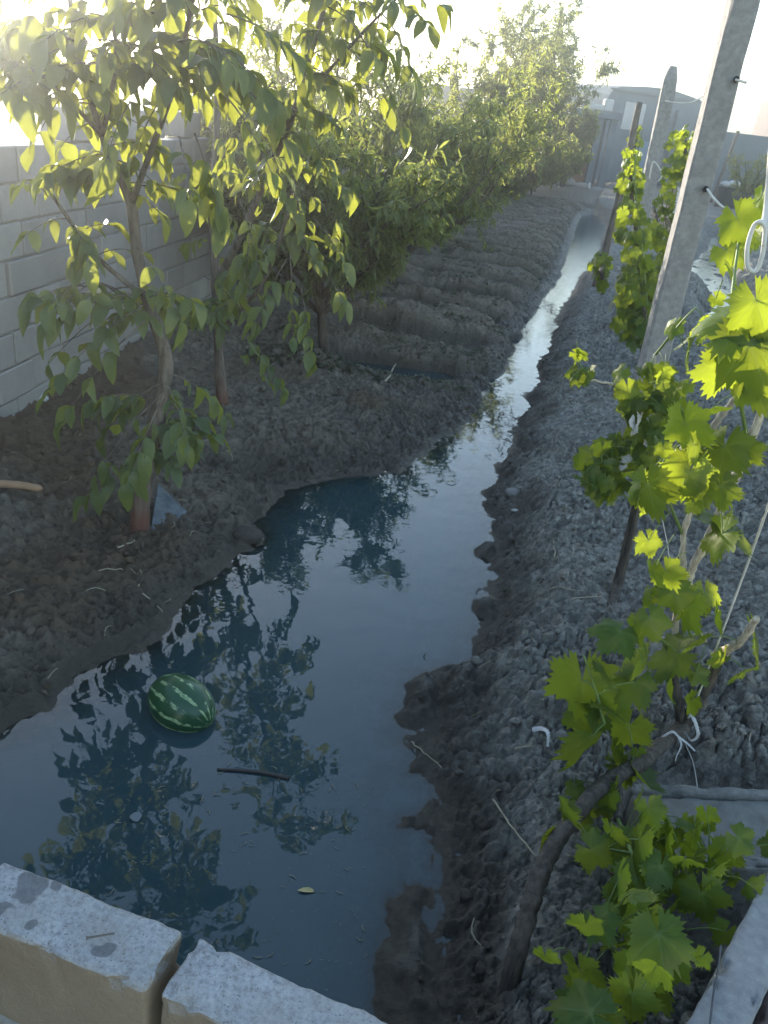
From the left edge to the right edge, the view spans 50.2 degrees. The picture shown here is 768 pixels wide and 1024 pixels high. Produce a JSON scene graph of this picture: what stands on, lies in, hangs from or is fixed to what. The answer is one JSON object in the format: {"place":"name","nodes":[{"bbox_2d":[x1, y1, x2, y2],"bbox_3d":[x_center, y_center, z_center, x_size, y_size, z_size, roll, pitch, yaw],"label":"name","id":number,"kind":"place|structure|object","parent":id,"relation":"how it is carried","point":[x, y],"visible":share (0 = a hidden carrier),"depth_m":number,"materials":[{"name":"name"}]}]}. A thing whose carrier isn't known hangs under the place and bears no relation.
{"place":"outdoors","nodes":[
{"label":"outdoors","id":0,"kind":"place"},
{"bbox_2d":[130,812,141,821],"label":"floating leaf","id":1,"kind":"object","parent":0,"point":[136,816],"visible":1,"depth_m":2.73,"materials":[{"name":"grey plant"}]},
{"bbox_2d":[0,213,730,1008],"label":"water","id":2,"kind":"structure","parent":0,"point":[324,621],"depth_m":3.07,"materials":[{"name":"blue liquid"}]},
{"bbox_2d":[147,673,215,732],"bbox_3d":[-0.794,0.753,3.208,0.301,0.220,0.220,28,60,21],"label":"watermelon","id":3,"kind":"object","parent":2,"relation":"on","point":[178,702],"visible":0.93,"depth_m":3.12,"materials":[{"name":"food"}]},
{"bbox_2d":[106,753,377,989],"bbox_3d":[-0.467,1.147,2.557,0.873,0.003,1.052,7,26,0],"label":"floating straw","id":4,"kind":"object","parent":2,"relation":"on","point":[248,863],"visible":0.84,"depth_m":2.67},
{"bbox_2d":[217,768,289,779],"bbox_3d":[-0.472,0.945,2.967,0.265,0.017,0.024,7,26,0],"label":"floating stick","id":5,"kind":"object","parent":2,"relation":"on","point":[276,775],"visible":1,"depth_m":2.96,"materials":[{"name":"brown wood"}]},
{"bbox_2d":[298,887,313,891],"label":"floating leaf","id":6,"kind":"object","parent":2,"relation":"on","point":[306,889],"visible":1,"depth_m":2.55,"materials":[{"name":"yellow plant"}]},
{"bbox_2d":[81,300,556,697],"bbox_3d":[1.129,-1.034,7.397,1.289,0.047,9.982,15,27,16],"label":"floating debris","id":7,"kind":"object","parent":2,"relation":"on","point":[463,426],"visible":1,"depth_m":6.62,"materials":[{"name":"brown plant"}]},
{"bbox_2d":[0,74,767,1023],"bbox_3d":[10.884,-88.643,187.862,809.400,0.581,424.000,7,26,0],"label":"ground","id":8,"kind":"structure","parent":0,"point":[430,908],"depth_m":4.17,"materials":[{"name":"soil"}]},
{"bbox_2d":[0,480,42,491],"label":"wood offcut","id":9,"kind":"object","parent":8,"relation":"on","point":[20,485],"visible":1,"depth_m":4.23,"materials":[{"name":"beige wood"}]},
{"bbox_2d":[98,568,122,570],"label":"twig","id":10,"kind":"object","parent":8,"relation":"on","point":[109,569],"visible":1,"depth_m":3.80,"materials":[{"name":"wood"}]},
{"bbox_2d":[0,0,312,532],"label":"walnut tree","id":11,"kind":"object","parent":8,"relation":"on","point":[32,47],"visible":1,"depth_m":3.34,"materials":[{"name":"green plant"}]},
{"bbox_2d":[151,483,186,529],"bbox_3d":[-1.152,-0.002,4.346,0.166,0.218,0.220,7,26,0],"label":"slate piece","id":12,"kind":"object","parent":8,"relation":"on","point":[165,502],"visible":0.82,"depth_m":4.37,"materials":[{"name":"grey stone"}]},
{"bbox_2d":[0,863,386,1023],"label":"block wall","id":13,"kind":"structure","parent":8,"relation":"on","point":[56,967],"depth_m":1.62,"materials":[{"name":"grey concrete"}]},
{"bbox_2d":[86,932,114,939],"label":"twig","id":14,"kind":"object","parent":13,"relation":"on","point":[94,936],"visible":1,"depth_m":1.63,"materials":[{"name":"wood"}]},
{"bbox_2d":[0,105,440,417],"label":"block wall","id":15,"kind":"structure","parent":8,"relation":"on","point":[26,268],"depth_m":5.55,"materials":[{"name":"concrete"}]},
{"bbox_2d":[157,63,327,284],"bbox_3d":[-1.433,-3.313,8.334,1.894,2.297,2.134,7,26,0],"label":"peach tree","id":16,"kind":"object","parent":8,"relation":"on","point":[208,132],"visible":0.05,"depth_m":7.60,"materials":[{"name":"green plant"}]},
{"bbox_2d":[232,526,263,544],"bbox_3d":[-0.748,0.130,4.498,0.176,0.101,0.132,7,26,0],"label":"stone","id":17,"kind":"object","parent":8,"relation":"on","point":[250,535],"visible":0.9,"depth_m":4.45,"materials":[{"name":"grey stone"}]},
{"bbox_2d":[162,0,453,407],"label":"tree","id":18,"kind":"object","parent":8,"relation":"on","point":[221,306],"visible":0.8,"depth_m":4.59,"materials":[{"name":"green plant"}]},
{"bbox_2d":[219,0,445,171],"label":"peach tree","id":19,"kind":"object","parent":8,"relation":"on","point":[269,25],"visible":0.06,"depth_m":11.70,"materials":[{"name":"green plant"}]},
{"bbox_2d":[205,79,469,353],"bbox_3d":[-0.473,-2.424,7.151,2.707,2.361,2.225,28,33,36],"label":"peach tree","id":20,"kind":"object","parent":8,"relation":"on","point":[390,207],"visible":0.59,"depth_m":6.91,"materials":[{"name":"green plant"}]},
{"bbox_2d":[0,308,754,994],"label":"straw litter","id":21,"kind":"object","parent":8,"relation":"on","point":[456,688],"visible":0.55,"depth_m":3.66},
{"bbox_2d":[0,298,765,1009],"bbox_3d":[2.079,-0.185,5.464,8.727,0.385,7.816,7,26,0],"label":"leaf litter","id":22,"kind":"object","parent":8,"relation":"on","point":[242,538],"visible":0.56,"depth_m":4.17,"materials":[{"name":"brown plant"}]},
{"bbox_2d":[384,363,395,380],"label":"twig","id":23,"kind":"object","parent":8,"relation":"on","point":[388,377],"visible":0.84,"depth_m":7.18,"materials":[{"name":"wood"}]},
{"bbox_2d":[294,58,516,284],"bbox_3d":[0.076,-3.857,9.690,3.222,2.578,2.610,-6,29,-24],"label":"peach tree","id":24,"kind":"object","parent":8,"relation":"on","point":[461,138],"visible":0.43,"depth_m":9.45,"materials":[{"name":"green plant"}]},
{"bbox_2d":[236,194,591,398],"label":"ridges","id":25,"kind":"object","parent":8,"relation":"on","point":[290,355],"visible":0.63,"depth_m":8.88,"materials":[{"name":"brown soil"}]},
{"bbox_2d":[411,741,441,767],"bbox_3d":[0.163,0.920,3.113,0.014,0.036,0.196,-11,31,-32],"label":"twig","id":26,"kind":"object","parent":8,"relation":"on","point":[424,753],"visible":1,"depth_m":3.13,"materials":[{"name":"wood"}]},
{"bbox_2d":[427,85,474,128],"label":"hut","id":27,"kind":"object","parent":8,"relation":"on","point":[446,90],"visible":0.07,"depth_m":44.93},
{"bbox_2d":[352,26,569,252],"bbox_3d":[1.140,-5.654,13.050,3.503,3.331,4.184,7,26,0],"label":"peach tree","id":28,"kind":"object","parent":8,"relation":"on","point":[514,137],"visible":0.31,"depth_m":12.41,"materials":[{"name":"green plant"}]},
{"bbox_2d":[430,41,565,192],"bbox_3d":[2.628,-9.332,20.020,2.803,4.091,2.430,-19,36,-42],"label":"tall tree","id":29,"kind":"object","parent":8,"relation":"on","point":[488,86],"visible":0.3,"depth_m":19.49,"materials":[{"name":"green plant"}]},
{"bbox_2d":[505,488,518,496],"bbox_3d":[0.817,-0.122,5.204,0.096,0.058,0.084,7,26,0],"label":"stone","id":30,"kind":"object","parent":8,"relation":"on","point":[509,492],"visible":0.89,"depth_m":5.18,"materials":[{"name":"grey stone"}]},
{"bbox_2d":[492,799,537,856],"bbox_3d":[0.422,1.029,2.678,0.013,0.070,0.302,-2,27,-18],"label":"twig","id":31,"kind":"object","parent":8,"relation":"on","point":[500,810],"visible":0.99,"depth_m":2.68,"materials":[{"name":"wood"}]},
{"bbox_2d":[487,143,546,200],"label":"bushy tree","id":32,"kind":"object","parent":8,"relation":"on","point":[530,178],"visible":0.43,"depth_m":22.56,"materials":[{"name":"green plant"}]},
{"bbox_2d":[459,0,592,149],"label":"tall tree","id":33,"kind":"object","parent":8,"relation":"on","point":[508,25],"visible":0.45,"depth_m":23.14,"materials":[{"name":"green plant"}]},
{"bbox_2d":[532,726,549,746],"bbox_3d":[0.581,0.810,2.990,0.033,0.062,0.126,-1,27,-16],"label":"cloth scrap","id":34,"kind":"object","parent":8,"relation":"on","point":[537,728],"visible":1,"depth_m":2.99,"materials":[{"name":"white fabric"}]},
{"bbox_2d":[511,39,581,115],"bbox_3d":[6.671,-17.707,35.716,2.961,5.916,3.628,7,26,0],"label":"tall tree","id":35,"kind":"object","parent":8,"relation":"on","point":[558,62],"visible":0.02,"depth_m":34.05,"materials":[{"name":"green plant"}]},
{"bbox_2d":[527,129,585,193],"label":"bushy tree","id":36,"kind":"object","parent":8,"relation":"on","point":[552,168],"visible":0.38,"depth_m":25.69,"materials":[{"name":"green plant"}]},
{"bbox_2d":[502,7,625,191],"bbox_3d":[5.931,-13.745,27.594,3.248,5.769,4.063,24,31,31],"label":"tall tree","id":37,"kind":"object","parent":8,"relation":"on","point":[606,69],"visible":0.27,"depth_m":27.16,"materials":[{"name":"green plant"}]},
{"bbox_2d":[546,133,595,190],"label":"bushy tree","id":38,"kind":"object","parent":8,"relation":"on","point":[577,168],"visible":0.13,"depth_m":29.72,"materials":[{"name":"green plant"}]},
{"bbox_2d":[554,101,601,186],"bbox_3d":[7.426,-14.555,32.576,2.543,3.211,2.662,-11,31,-32],"label":"tall tree","id":39,"kind":"object","parent":8,"relation":"on","point":[576,127],"visible":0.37,"depth_m":32.07,"materials":[{"name":"green plant"}]},
{"bbox_2d":[555,178,610,191],"bbox_3d":[7.500,-14.053,35.090,4.367,0.660,2.130,4,26,-7],"label":"rubble","id":40,"kind":"object","parent":8,"relation":"on","point":[572,182],"visible":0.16,"depth_m":34.58,"materials":[{"name":"grey stone"}]},
{"bbox_2d":[571,596,603,599],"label":"twig","id":41,"kind":"object","parent":8,"relation":"on","point":[586,597],"visible":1,"depth_m":3.81,"materials":[{"name":"wood"}]},
{"bbox_2d":[565,108,621,187],"bbox_3d":[9.143,-16.471,37.322,2.106,3.267,2.800,7,26,0],"label":"lean to","id":42,"kind":"object","parent":8,"relation":"on","point":[588,175],"visible":0.3,"depth_m":36.30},
{"bbox_2d":[572,134,591,182],"bbox_3d":[8.842,-15.801,36.774,0.650,2.288,0.060,7,26,0],"label":"door","id":43,"kind":"structure","parent":42,"relation":"in","point":[578,178],"depth_m":37.04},
{"bbox_2d":[588,104,603,110],"bbox_3d":[9.287,-17.648,35.742,0.900,0.250,0.400,4,26,-5],"label":"sack","id":44,"kind":"object","parent":42,"relation":"on","point":[599,107],"visible":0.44,"depth_m":35.56,"materials":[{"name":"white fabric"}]},
{"bbox_2d":[602,99,613,111],"bbox_3d":[9.749,-17.704,35.688,0.400,0.500,0.400,3,26,-8],"label":"sack","id":45,"kind":"object","parent":42,"relation":"on","point":[608,104],"visible":0.96,"depth_m":35.52,"materials":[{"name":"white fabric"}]},
{"bbox_2d":[586,251,613,293],"bbox_3d":[2.415,-2.606,9.250,0.234,1.205,5.660,13,27,11],"label":"grape vine","id":46,"kind":"object","parent":8,"relation":"on","point":[598,262],"visible":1,"depth_m":6.86,"materials":[{"name":"green plant"}]},
{"bbox_2d":[592,102,642,287],"bbox_3d":[3.235,-4.304,11.395,0.128,2.527,0.321,20,29,25],"label":"wooden stake","id":47,"kind":"object","parent":8,"relation":"on","point":[619,197],"visible":0.51,"depth_m":11.36,"materials":[{"name":"brown wood"}]},
{"bbox_2d":[613,125,643,202],"bbox_3d":[5.715,-7.586,19.002,0.341,2.264,19.532,13,27,12],"label":"grape vine","id":48,"kind":"object","parent":8,"relation":"on","point":[626,197],"visible":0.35,"depth_m":11.22,"materials":[{"name":"green plant"}]},
{"bbox_2d":[496,185,767,1023],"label":"grape vine","id":49,"kind":"object","parent":8,"relation":"on","point":[657,951],"visible":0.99,"depth_m":2.11,"materials":[{"name":"green plant"}]},
{"bbox_2d":[661,518,669,556],"bbox_3d":[0.889,0.105,2.580,0.087,0.198,0.006,20,29,25],"label":"string","id":50,"kind":"object","parent":49,"relation":"hanging from","point":[666,537],"visible":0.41,"depth_m":2.57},
{"bbox_2d":[662,714,699,760],"bbox_3d":[1.008,0.762,2.755,0.131,0.157,0.068,-3,28,-20],"label":"cloth tie","id":51,"kind":"object","parent":49,"relation":"attached to","point":[686,734],"visible":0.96,"depth_m":2.76,"materials":[{"name":"white fabric"}]},
{"bbox_2d":[685,744,697,786],"bbox_3d":[1.054,0.930,2.763,0.011,0.138,0.273,4,26,-5],"label":"string","id":52,"kind":"object","parent":51,"relation":"hanging from","point":[693,765],"visible":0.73,"depth_m":2.80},
{"bbox_2d":[687,504,767,718],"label":"cord","id":53,"kind":"object","parent":49,"relation":"attached to","point":[743,574],"visible":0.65,"depth_m":2.37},
{"bbox_2d":[744,219,767,273],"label":"rope loop","id":54,"kind":"object","parent":49,"relation":"hanging from","point":[764,225],"visible":0.99,"depth_m":1.86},
{"bbox_2d":[760,157,767,226],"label":"cord","id":55,"kind":"object","parent":49,"relation":"hanging from","point":[765,213],"visible":0.7,"depth_m":1.85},
{"bbox_2d":[609,147,657,353],"bbox_3d":[2.130,-2.001,6.962,0.580,1.972,2.486,14,27,13],"label":"grape vine","id":56,"kind":"object","parent":8,"relation":"on","point":[633,301],"visible":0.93,"depth_m":6.03,"materials":[{"name":"green plant"}]},
{"bbox_2d":[606,293,618,312],"bbox_3d":[1.826,-1.666,6.436,0.130,0.212,0.024,5,26,-5],"label":"cloth rag","id":57,"kind":"object","parent":56,"relation":"hanging from","point":[610,306],"visible":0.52,"depth_m":6.45,"materials":[{"name":"grey fabric"}]},
{"bbox_2d":[565,84,701,186],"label":"grey building","id":58,"kind":"structure","parent":8,"relation":"on","point":[625,98],"depth_m":42.06,"materials":[{"name":"white concrete"}]},
{"bbox_2d":[633,141,649,180],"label":"door","id":59,"kind":"structure","parent":58,"relation":"in","point":[644,150],"depth_m":42.78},
{"bbox_2d":[564,307,710,606],"bbox_3d":[1.059,-0.196,3.634,0.582,1.461,0.511,-17,34,-39],"label":"grape vine","id":60,"kind":"object","parent":8,"relation":"on","point":[598,463],"visible":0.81,"depth_m":3.51,"materials":[{"name":"green plant"}]},
{"bbox_2d":[629,412,642,435],"bbox_3d":[1.063,-0.377,3.465,0.037,0.119,0.053,27,33,36],"label":"cloth rag","id":61,"kind":"object","parent":60,"relation":"hanging from","point":[633,425],"visible":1,"depth_m":3.46,"materials":[{"name":"white fabric"}]},
{"bbox_2d":[610,66,702,332],"bbox_3d":[2.819,-3.131,8.594,0.390,2.713,0.298,7,26,0],"label":"trellis post","id":62,"kind":"object","parent":8,"relation":"on","point":[652,169],"visible":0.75,"depth_m":8.28,"materials":[{"name":"concrete"}]},
{"bbox_2d":[650,181,679,264],"bbox_3d":[4.578,-4.652,13.078,0.864,1.711,0.981,20,29,25],"label":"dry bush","id":63,"kind":"object","parent":8,"relation":"on","point":[654,213],"visible":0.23,"depth_m":12.95,"materials":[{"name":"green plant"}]},
{"bbox_2d":[647,124,693,277],"bbox_3d":[3.311,-3.024,9.098,0.426,2.190,5.623,16,27,18],"label":"grape vine","id":64,"kind":"object","parent":8,"relation":"on","point":[677,158],"visible":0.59,"depth_m":6.74,"materials":[{"name":"green plant"}]},
{"bbox_2d":[673,187,679,213],"bbox_3d":[2.337,-2.451,6.470,0.101,0.210,0.020,0,27,-13],"label":"plastic scrap","id":65,"kind":"object","parent":64,"relation":"hanging from","point":[677,196],"visible":0.17,"depth_m":6.45,"materials":[{"name":"white plastic"}]},
{"bbox_2d":[619,0,759,478],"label":"trellis post","id":66,"kind":"object","parent":8,"relation":"on","point":[723,80],"visible":0.8,"depth_m":4.44,"materials":[{"name":"concrete"}]},
{"bbox_2d":[622,784,767,903],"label":"concrete slab","id":67,"kind":"structure","parent":8,"relation":"on","point":[748,808],"depth_m":2.69,"materials":[{"name":"grey concrete"}]},
{"bbox_2d":[709,131,739,202],"bbox_3d":[13.517,-13.588,32.672,0.489,2.976,0.140,7,26,0],"label":"leaning stake","id":68,"kind":"object","parent":8,"relation":"on","point":[726,162],"visible":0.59,"depth_m":32.52,"materials":[{"name":"grey wood"}]},
{"bbox_2d":[687,874,767,1023],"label":"concrete wall","id":69,"kind":"structure","parent":8,"relation":"on","point":[741,993],"depth_m":1.76,"materials":[{"name":"paint"}]},
{"bbox_2d":[709,945,721,1023],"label":"wire","id":70,"kind":"object","parent":69,"relation":"on","point":[714,987],"visible":1,"depth_m":1.73,"materials":[{"name":"grey metal"}]},
{"bbox_2d":[714,180,744,208],"bbox_3d":[13.146,-11.972,31.252,1.060,1.280,1.060,7,26,0],"label":"water tank","id":71,"kind":"object","parent":8,"relation":"on","point":[724,193],"visible":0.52,"depth_m":30.88,"materials":[{"name":"white plastic"}]},
{"bbox_2d":[711,132,767,198],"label":"wall","id":72,"kind":"structure","parent":8,"relation":"on","point":[753,147],"depth_m":39.44,"materials":[{"name":"grey concrete"}]},
{"bbox_2d":[724,150,767,199],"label":"tree","id":73,"kind":"object","parent":8,"relation":"on","point":[742,187],"visible":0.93,"depth_m":27.23,"materials":[{"name":"green plant"}]},
{"bbox_2d":[752,101,767,136],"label":"brick hut","id":74,"kind":"object","parent":8,"relation":"on","point":[761,126],"visible":0.17,"depth_m":44.42,"materials":[{"name":"white"}]},
{"bbox_2d":[0,0,767,134],"label":"sky","id":75,"kind":"structure","parent":0,"point":[652,36],"materials":[{"name":"white"}]}
]}

